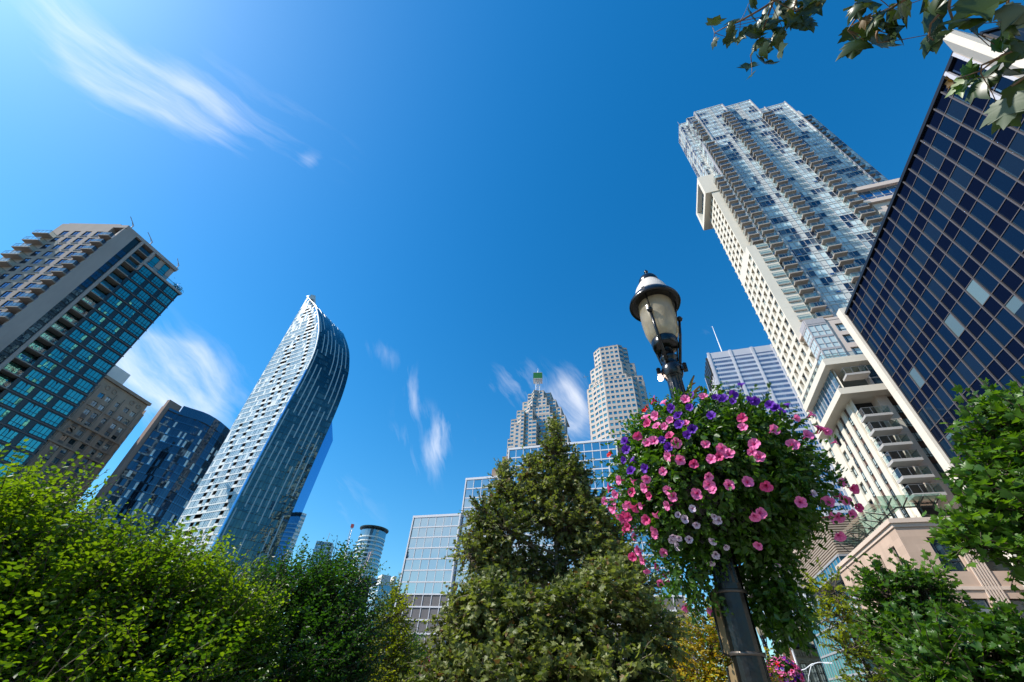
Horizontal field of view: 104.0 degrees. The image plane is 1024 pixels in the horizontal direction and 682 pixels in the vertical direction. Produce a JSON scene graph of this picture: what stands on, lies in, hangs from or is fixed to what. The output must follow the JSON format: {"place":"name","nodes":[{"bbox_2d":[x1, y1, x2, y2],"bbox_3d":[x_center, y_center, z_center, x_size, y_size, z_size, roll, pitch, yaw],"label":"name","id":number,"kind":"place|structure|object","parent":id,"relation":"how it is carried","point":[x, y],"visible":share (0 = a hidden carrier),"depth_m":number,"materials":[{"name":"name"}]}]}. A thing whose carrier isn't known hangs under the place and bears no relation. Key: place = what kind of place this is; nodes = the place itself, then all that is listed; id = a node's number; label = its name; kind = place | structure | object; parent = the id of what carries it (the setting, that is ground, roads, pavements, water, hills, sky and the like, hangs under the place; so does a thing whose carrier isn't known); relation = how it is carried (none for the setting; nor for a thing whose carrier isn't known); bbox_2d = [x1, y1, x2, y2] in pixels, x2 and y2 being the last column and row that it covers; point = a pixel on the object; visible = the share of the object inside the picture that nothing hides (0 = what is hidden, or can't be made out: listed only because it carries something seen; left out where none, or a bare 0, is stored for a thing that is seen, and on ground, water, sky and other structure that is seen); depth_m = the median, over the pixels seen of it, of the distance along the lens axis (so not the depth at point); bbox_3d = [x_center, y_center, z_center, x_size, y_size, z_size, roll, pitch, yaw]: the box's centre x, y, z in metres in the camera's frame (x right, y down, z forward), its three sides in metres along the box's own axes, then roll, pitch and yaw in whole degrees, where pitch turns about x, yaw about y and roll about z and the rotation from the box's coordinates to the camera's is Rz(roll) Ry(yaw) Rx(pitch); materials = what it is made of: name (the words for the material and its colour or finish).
{"place":"outdoors","nodes":[
{"label":"outdoors","id":0,"kind":"place"},
{"bbox_2d":[9,366,151,511],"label":"office tower","id":1,"kind":"structure","parent":0,"point":[99,424],"depth_m":157.44,"materials":[{"name":"brown concrete"}]},
{"bbox_2d":[17,389,134,503],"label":"window","id":2,"kind":"structure","parent":1,"relation":"in","point":[94,415],"depth_m":155.57,"materials":[{"name":"black glass"}]},
{"bbox_2d":[0,217,182,476],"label":"apartment tower","id":3,"kind":"structure","parent":0,"point":[83,307],"depth_m":96.06,"materials":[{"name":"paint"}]},
{"bbox_2d":[0,406,10,420],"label":"window","id":4,"kind":"structure","parent":3,"relation":"in","point":[4,412],"depth_m":82.10,"materials":[{"name":"blue glass"}]},
{"bbox_2d":[0,427,18,442],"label":"window","id":5,"kind":"structure","parent":3,"relation":"in","point":[7,435],"depth_m":82.18,"materials":[{"name":"blue glass"}]},
{"bbox_2d":[0,392,22,407],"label":"window","id":6,"kind":"structure","parent":3,"relation":"in","point":[11,400],"depth_m":83.43,"materials":[{"name":"blue glass"}]},
{"bbox_2d":[3,342,19,353],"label":"window","id":7,"kind":"structure","parent":3,"relation":"in","point":[12,346],"depth_m":84.89,"materials":[{"name":"grey glass"}]},
{"bbox_2d":[5,361,22,373],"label":"window","id":8,"kind":"structure","parent":3,"relation":"in","point":[8,367],"depth_m":85.67,"materials":[{"name":"green glass"}]},
{"bbox_2d":[3,449,29,465],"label":"window","id":9,"kind":"structure","parent":3,"relation":"in","point":[9,455],"depth_m":82.84,"materials":[{"name":"blue glass"}]},
{"bbox_2d":[7,414,30,429],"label":"window","id":10,"kind":"structure","parent":3,"relation":"in","point":[18,421],"depth_m":84.07,"materials":[{"name":"blue glass"}]},
{"bbox_2d":[12,380,35,395],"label":"window","id":11,"kind":"structure","parent":3,"relation":"in","point":[22,387],"depth_m":85.44,"materials":[{"name":"blue glass"}]},
{"bbox_2d":[16,332,31,342],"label":"window","id":12,"kind":"structure","parent":3,"relation":"in","point":[24,336],"depth_m":86.90,"materials":[{"name":"grey glass"}]},
{"bbox_2d":[17,351,34,362],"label":"window","id":13,"kind":"structure","parent":3,"relation":"in","point":[21,356],"depth_m":87.71,"materials":[{"name":"blue glass"}]},
{"bbox_2d":[16,435,41,451],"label":"window","id":14,"kind":"structure","parent":3,"relation":"in","point":[32,444],"depth_m":84.99,"materials":[{"name":"blue glass"}]},
{"bbox_2d":[20,402,42,416],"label":"window","id":15,"kind":"structure","parent":3,"relation":"in","point":[30,409],"depth_m":86.04,"materials":[{"name":"blue glass"}]},
{"bbox_2d":[24,369,46,384],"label":"window","id":16,"kind":"structure","parent":3,"relation":"in","point":[36,377],"depth_m":87.46,"materials":[{"name":"blue glass"}]},
{"bbox_2d":[28,322,42,332],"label":"window","id":17,"kind":"structure","parent":3,"relation":"in","point":[36,326],"depth_m":88.90,"materials":[{"name":"grey glass"}]},
{"bbox_2d":[30,340,45,351],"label":"window","id":18,"kind":"structure","parent":3,"relation":"in","point":[33,345],"depth_m":89.73,"materials":[{"name":"green glass"}]},
{"bbox_2d":[28,423,52,439],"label":"window","id":19,"kind":"structure","parent":3,"relation":"in","point":[41,431],"depth_m":86.90,"materials":[{"name":"blue glass"}]},
{"bbox_2d":[32,390,53,405],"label":"window","id":20,"kind":"structure","parent":3,"relation":"in","point":[42,397],"depth_m":88.06,"materials":[{"name":"blue glass"}]},
{"bbox_2d":[39,312,53,322],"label":"window","id":21,"kind":"structure","parent":3,"relation":"in","point":[47,317],"depth_m":90.94,"materials":[{"name":"grey glass"}]},
{"bbox_2d":[36,358,57,373],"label":"window","id":22,"kind":"structure","parent":3,"relation":"in","point":[45,365],"depth_m":89.44,"materials":[{"name":"blue glass"}]},
{"bbox_2d":[41,331,55,341],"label":"window","id":23,"kind":"structure","parent":3,"relation":"in","point":[44,335],"depth_m":91.77,"materials":[{"name":"green glass"}]},
{"bbox_2d":[0,231,100,300],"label":"window","id":24,"kind":"structure","parent":3,"relation":"in","point":[45,246],"depth_m":98.86,"materials":[{"name":"blue glass"}]},
{"bbox_2d":[40,411,63,426],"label":"window","id":25,"kind":"structure","parent":3,"relation":"in","point":[50,418],"depth_m":88.89,"materials":[{"name":"blue glass"}]},
{"bbox_2d":[43,379,64,393],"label":"window","id":26,"kind":"structure","parent":3,"relation":"in","point":[53,386],"depth_m":90.01,"materials":[{"name":"blue glass"}]},
{"bbox_2d":[50,303,64,313],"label":"window","id":27,"kind":"structure","parent":3,"relation":"in","point":[58,307],"depth_m":92.88,"materials":[{"name":"grey glass"}]},
{"bbox_2d":[48,348,67,362],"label":"window","id":28,"kind":"structure","parent":3,"relation":"in","point":[56,354],"depth_m":91.46,"materials":[{"name":"blue glass"}]},
{"bbox_2d":[52,399,73,415],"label":"window","id":29,"kind":"structure","parent":3,"relation":"in","point":[61,406],"depth_m":90.90,"materials":[{"name":"blue glass"}]},
{"bbox_2d":[55,368,74,382],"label":"window","id":30,"kind":"structure","parent":3,"relation":"in","point":[64,375],"depth_m":92.05,"materials":[{"name":"blue glass"}]},
{"bbox_2d":[58,338,78,352],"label":"window","id":31,"kind":"structure","parent":3,"relation":"in","point":[67,345],"depth_m":93.46,"materials":[{"name":"blue glass"}]},
{"bbox_2d":[62,388,83,403],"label":"window","id":32,"kind":"structure","parent":3,"relation":"in","point":[71,395],"depth_m":92.87,"materials":[{"name":"blue glass"}]},
{"bbox_2d":[65,358,84,372],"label":"window","id":33,"kind":"structure","parent":3,"relation":"in","point":[73,364],"depth_m":94.03,"materials":[{"name":"blue glass"}]},
{"bbox_2d":[69,329,87,342],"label":"window","id":34,"kind":"structure","parent":3,"relation":"in","point":[77,335],"depth_m":95.47,"materials":[{"name":"blue glass"}]},
{"bbox_2d":[73,378,93,392],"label":"window","id":35,"kind":"structure","parent":3,"relation":"in","point":[81,384],"depth_m":94.91,"materials":[{"name":"blue glass"}]},
{"bbox_2d":[75,348,93,361],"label":"window","id":36,"kind":"structure","parent":3,"relation":"in","point":[83,354],"depth_m":96.01,"materials":[{"name":"blue glass"}]},
{"bbox_2d":[79,320,96,333],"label":"window","id":37,"kind":"structure","parent":3,"relation":"in","point":[86,325],"depth_m":97.48,"materials":[{"name":"blue glass"}]},
{"bbox_2d":[82,368,102,382],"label":"window","id":38,"kind":"structure","parent":3,"relation":"in","point":[91,374],"depth_m":96.90,"materials":[{"name":"blue glass"}]},
{"bbox_2d":[85,339,102,352],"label":"window","id":39,"kind":"structure","parent":3,"relation":"in","point":[93,345],"depth_m":98.09,"materials":[{"name":"blue glass"}]},
{"bbox_2d":[88,311,105,324],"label":"window","id":40,"kind":"structure","parent":3,"relation":"in","point":[96,317],"depth_m":99.44,"materials":[{"name":"blue glass"}]},
{"bbox_2d":[92,358,111,372],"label":"window","id":41,"kind":"structure","parent":3,"relation":"in","point":[103,366],"depth_m":98.93,"materials":[{"name":"blue glass"}]},
{"bbox_2d":[95,330,111,343],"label":"window","id":42,"kind":"structure","parent":3,"relation":"in","point":[102,336],"depth_m":100.10,"materials":[{"name":"blue glass"}]},
{"bbox_2d":[98,303,113,315],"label":"window","id":43,"kind":"structure","parent":3,"relation":"in","point":[104,308],"depth_m":101.44,"materials":[{"name":"blue glass"}]},
{"bbox_2d":[101,349,120,362],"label":"window","id":44,"kind":"structure","parent":3,"relation":"in","point":[108,354],"depth_m":100.91,"materials":[{"name":"blue glass"}]},
{"bbox_2d":[104,321,119,334],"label":"window","id":45,"kind":"structure","parent":3,"relation":"in","point":[111,327],"depth_m":102.12,"materials":[{"name":"blue glass"}]},
{"bbox_2d":[106,295,122,307],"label":"window","id":46,"kind":"structure","parent":3,"relation":"in","point":[114,301],"depth_m":103.45,"materials":[{"name":"blue glass"}]},
{"bbox_2d":[110,340,128,353],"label":"window","id":47,"kind":"structure","parent":3,"relation":"in","point":[118,346],"depth_m":102.92,"materials":[{"name":"blue glass"}]},
{"bbox_2d":[112,313,127,325],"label":"window","id":48,"kind":"structure","parent":3,"relation":"in","point":[121,320],"depth_m":104.06,"materials":[{"name":"blue glass"}]},
{"bbox_2d":[118,331,135,345],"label":"window","id":49,"kind":"structure","parent":3,"relation":"in","point":[127,338],"depth_m":104.88,"materials":[{"name":"blue glass"}]},
{"bbox_2d":[92,256,163,309],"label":"window","id":50,"kind":"structure","parent":3,"relation":"in","point":[144,271],"depth_m":109.16,"materials":[{"name":"green glass"}]},
{"bbox_2d":[121,305,135,317],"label":"window","id":51,"kind":"structure","parent":3,"relation":"in","point":[128,311],"depth_m":106.07,"materials":[{"name":"blue glass"}]},
{"bbox_2d":[127,323,143,336],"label":"window","id":52,"kind":"structure","parent":3,"relation":"in","point":[133,328],"depth_m":106.95,"materials":[{"name":"blue glass"}]},
{"bbox_2d":[135,315,150,328],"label":"window","id":53,"kind":"structure","parent":3,"relation":"in","point":[143,322],"depth_m":108.94,"materials":[{"name":"blue glass"}]},
{"bbox_2d":[142,307,157,320],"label":"window","id":54,"kind":"structure","parent":3,"relation":"in","point":[147,312],"depth_m":110.91,"materials":[{"name":"blue glass"}]},
{"bbox_2d":[149,300,164,312],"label":"window","id":55,"kind":"structure","parent":3,"relation":"in","point":[155,305],"depth_m":112.90,"materials":[{"name":"blue glass"}]},
{"bbox_2d":[156,293,170,305],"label":"window","id":56,"kind":"structure","parent":3,"relation":"in","point":[162,298],"depth_m":114.96,"materials":[{"name":"blue glass"}]},
{"bbox_2d":[157,264,169,275],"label":"window","id":57,"kind":"structure","parent":3,"relation":"in","point":[164,268],"depth_m":116.57,"materials":[{"name":"blue glass"}]},
{"bbox_2d":[163,286,177,298],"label":"window","id":58,"kind":"structure","parent":3,"relation":"in","point":[169,291],"depth_m":116.91,"materials":[{"name":"blue glass"}]},
{"bbox_2d":[165,294,349,671],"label":"pointed tower","id":59,"kind":"structure","parent":0,"point":[256,485],"depth_m":198.98,"materials":[{"name":"white glass"}]},
{"bbox_2d":[284,513,306,565],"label":"apartment tower","id":60,"kind":"structure","parent":0,"point":[298,528],"depth_m":350.42,"materials":[{"name":"blue glass"}]},
{"bbox_2d":[279,533,333,665],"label":"glass tower","id":61,"kind":"structure","parent":0,"point":[330,544],"depth_m":393.50,"materials":[{"name":"blue glass"}]},
{"bbox_2d":[366,573,400,662],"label":"glass building","id":62,"kind":"structure","parent":0,"point":[386,587],"depth_m":250.00,"materials":[{"name":"blue glass"}]},
{"bbox_2d":[0,0,1023,677],"label":"sky","id":63,"kind":"structure","parent":0,"point":[479,195],"materials":[{"name":"blue"}]},
{"bbox_2d":[507,372,570,455],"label":"stepped tower","id":64,"kind":"structure","parent":0,"point":[528,426],"depth_m":387.88,"materials":[{"name":"stone"}]},
{"bbox_2d":[507,391,568,453],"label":"window","id":65,"kind":"structure","parent":64,"relation":"in","point":[535,391],"depth_m":387.67,"materials":[{"name":"grey glass"}]},
{"bbox_2d":[584,345,651,439],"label":"granite tower","id":66,"kind":"structure","parent":0,"point":[617,389],"depth_m":283.83,"materials":[{"name":"beige stone"}]},
{"bbox_2d":[588,346,647,437],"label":"window","id":67,"kind":"structure","parent":66,"relation":"in","point":[615,381],"depth_m":287.18,"materials":[{"name":"grey glass"}]},
{"bbox_2d":[704,326,855,532],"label":"steel tower","id":68,"kind":"structure","parent":0,"point":[761,367],"depth_m":308.60,"materials":[{"name":"white glass"}]},
{"bbox_2d":[709,351,850,532],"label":"window","id":69,"kind":"structure","parent":68,"relation":"in","point":[764,369],"depth_m":305.11,"materials":[{"name":"blue glass"}]},
{"bbox_2d":[767,655,804,681],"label":"hanging basket","id":70,"kind":"object","parent":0,"point":[790,668],"visible":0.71,"depth_m":13.07,"materials":[{"name":"pink plant"}]},
{"bbox_2d":[783,622,827,681],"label":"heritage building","id":71,"kind":"structure","parent":0,"point":[817,672],"depth_m":103.94,"materials":[{"name":"grey stone"}]},
{"bbox_2d":[809,664,819,681],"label":"window","id":72,"kind":"structure","parent":71,"relation":"in","point":[813,669],"depth_m":102.70,"materials":[{"name":"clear glass"}]},
{"bbox_2d":[835,495,1023,666],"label":"stone building","id":73,"kind":"structure","parent":0,"point":[904,538],"depth_m":42.30,"materials":[{"name":"beige stone"}]},
{"bbox_2d":[678,99,961,534],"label":"condominium tower","id":74,"kind":"structure","parent":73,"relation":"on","point":[792,204],"depth_m":84.81,"materials":[{"name":"concrete"}]},
{"bbox_2d":[681,109,855,194],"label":"vent window","id":75,"kind":"structure","parent":74,"relation":"in","point":[735,109],"depth_m":124.97,"materials":[{"name":"blue glass"}]},
{"bbox_2d":[711,203,907,532],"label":"window","id":76,"kind":"structure","parent":74,"relation":"in","point":[852,423],"depth_m":59.49,"materials":[{"name":"grey glass"}]},
{"bbox_2d":[814,370,840,421],"bbox_3d":[50.182,9.700,63.572,0.085,4.350,11.250,-9,-43,15],"label":"picture window","id":77,"kind":"structure","parent":74,"relation":"in","point":[831,375],"depth_m":63.78,"materials":[{"name":"blue glass"}]},
{"bbox_2d":[863,365,882,383],"bbox_3d":[54.403,4.988,57.919,4.600,4.350,0.057,-9,-43,15],"label":"picture window","id":78,"kind":"structure","parent":74,"relation":"in","point":[873,373],"depth_m":58.60,"materials":[{"name":"blue glass"}]},
{"bbox_2d":[858,185,896,199],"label":"picture window","id":79,"kind":"structure","parent":74,"relation":"in","point":[876,192],"depth_m":91.45,"materials":[{"name":"blue glass"}]},
{"bbox_2d":[927,538,967,570],"bbox_3d":[44.571,21.933,41.117,1.900,3.200,0.060,-9,-43,15],"label":"window","id":80,"kind":"structure","parent":73,"relation":"in","point":[938,548],"depth_m":40.96,"materials":[{"name":"grey glass"}]},
{"bbox_2d":[963,599,992,618],"bbox_3d":[44.286,25.853,37.636,1.900,2.700,0.060,-9,-43,15],"label":"window","id":81,"kind":"structure","parent":73,"relation":"in","point":[979,601],"depth_m":38.21,"materials":[{"name":"grey glass"}]},
{"bbox_2d":[979,547,1009,570],"bbox_3d":[48.051,21.353,40.180,2.200,3.200,0.060,-9,-43,15],"label":"window","id":82,"kind":"structure","parent":73,"relation":"in","point":[991,565],"depth_m":39.50,"materials":[{"name":"grey glass"}]},
{"bbox_2d":[1009,599,1023,617],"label":"window","id":83,"kind":"structure","parent":73,"relation":"in","point":[1019,602],"depth_m":37.42,"materials":[{"name":"grey glass"}]},
{"bbox_2d":[836,26,1023,585],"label":"office block","id":84,"kind":"structure","parent":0,"point":[931,314],"depth_m":38.82,"materials":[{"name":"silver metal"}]},
{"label":"plaza paving","id":85,"kind":"structure","parent":0,"visible":0},
{"bbox_2d":[0,439,193,681],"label":"elm tree","id":86,"kind":"object","parent":85,"relation":"on","point":[28,523],"visible":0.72,"depth_m":5.50,"materials":[{"name":"green plant"}]},
{"bbox_2d":[0,509,299,681],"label":"elm tree","id":87,"kind":"object","parent":85,"relation":"on","point":[201,621],"visible":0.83,"depth_m":5.95,"materials":[{"name":"green plant"}]},
{"bbox_2d":[198,533,406,681],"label":"elm tree","id":88,"kind":"object","parent":85,"relation":"on","point":[325,647],"visible":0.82,"depth_m":8.38,"materials":[{"name":"green plant"}]},
{"bbox_2d":[362,573,429,681],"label":"locust tree","id":89,"kind":"object","parent":85,"relation":"on","point":[395,648],"visible":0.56,"depth_m":12.23,"materials":[{"name":"green plant"}]},
{"bbox_2d":[385,628,434,681],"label":"linden tree","id":90,"kind":"object","parent":85,"relation":"on","point":[417,643],"visible":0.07,"depth_m":13.82,"materials":[{"name":"green plant"}]},
{"bbox_2d":[399,549,704,681],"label":"plane tree","id":91,"kind":"object","parent":85,"relation":"on","point":[485,631],"visible":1,"depth_m":6.38,"materials":[{"name":"green plant"}]},
{"bbox_2d":[441,411,667,620],"bbox_3d":[0.908,4.973,9.274,5.054,7.976,2.313,4,-42,0],"label":"plane tree","id":92,"kind":"object","parent":85,"relation":"on","point":[577,536],"visible":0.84,"depth_m":9.52,"materials":[{"name":"green plant"}]},
{"bbox_2d":[629,270,770,681],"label":"street lamp","id":93,"kind":"object","parent":85,"relation":"on","point":[655,303],"visible":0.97,"depth_m":3.61,"materials":[{"name":"black paint"}]},
{"bbox_2d":[593,376,863,665],"bbox_3d":[1.361,1.034,2.695,1.569,1.768,1.548,4,-42,0],"label":"hanging basket","id":94,"kind":"object","parent":93,"relation":"hanging from","point":[756,502],"visible":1,"depth_m":2.34,"materials":[{"name":"green plant"}]},
{"bbox_2d":[709,582,767,681],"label":"lamp post","id":95,"kind":"object","parent":93,"relation":"attached to","point":[737,640],"visible":0.91,"depth_m":2.17,"materials":[{"name":"metal"}]},
{"bbox_2d":[655,595,793,681],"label":"locust tree","id":96,"kind":"object","parent":85,"relation":"on","point":[709,672],"visible":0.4,"depth_m":11.13,"materials":[{"name":"yellow plant"}]},
{"bbox_2d":[756,624,769,657],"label":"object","id":97,"kind":"object","parent":85,"relation":"on","point":[760,633],"visible":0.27,"depth_m":16.17,"materials":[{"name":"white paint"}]},
{"bbox_2d":[791,649,831,681],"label":"road lamp","id":98,"kind":"object","parent":85,"relation":"on","point":[795,660],"visible":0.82,"depth_m":40.40,"materials":[{"name":"white metal"}]},
{"bbox_2d":[800,557,910,681],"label":"sapling","id":99,"kind":"object","parent":85,"relation":"on","point":[856,651],"visible":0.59,"depth_m":8.38,"materials":[{"name":"green plant"}]},
{"bbox_2d":[706,0,1023,134],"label":"plane tree","id":100,"kind":"object","parent":85,"relation":"on","point":[1005,110],"visible":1,"depth_m":2.18,"materials":[{"name":"green plant"}]},
{"bbox_2d":[843,547,984,676],"bbox_3d":[6.084,4.862,5.518,1.649,3.718,1.669,4,-42,0],"label":"plane tree","id":101,"kind":"object","parent":85,"relation":"on","point":[921,590],"visible":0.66,"depth_m":6.15,"materials":[{"name":"green plant"}]},
{"bbox_2d":[868,591,1023,681],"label":"plane tree","id":102,"kind":"object","parent":85,"relation":"on","point":[989,647],"visible":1,"depth_m":4.37,"materials":[{"name":"green plant"}]},
{"bbox_2d":[921,376,1023,591],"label":"plane tree","id":103,"kind":"object","parent":85,"relation":"on","point":[990,499],"visible":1,"depth_m":4.71,"materials":[{"name":"green plant"}]},
{"label":"ground","id":104,"kind":"structure","parent":0,"visible":0},
{"bbox_2d":[79,400,229,553],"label":"condominium tower","id":105,"kind":"structure","parent":104,"relation":"on","point":[204,435],"depth_m":152.31,"materials":[{"name":"blue glass"}]},
{"bbox_2d":[344,525,388,615],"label":"round tower","id":106,"kind":"structure","parent":104,"relation":"on","point":[373,537],"depth_m":367.28,"materials":[{"name":"grey glass"}]},
{"bbox_2d":[390,438,699,679],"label":"office block","id":107,"kind":"structure","parent":104,"relation":"on","point":[427,572],"depth_m":113.12,"materials":[{"name":"glass"}]},
{"bbox_2d":[744,567,816,655],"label":"glass block","id":108,"kind":"structure","parent":104,"relation":"on","point":[805,595],"depth_m":131.42,"materials":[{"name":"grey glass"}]},
{"bbox_2d":[796,515,883,681],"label":"glass office","id":109,"kind":"structure","parent":104,"relation":"on","point":[833,555],"depth_m":75.34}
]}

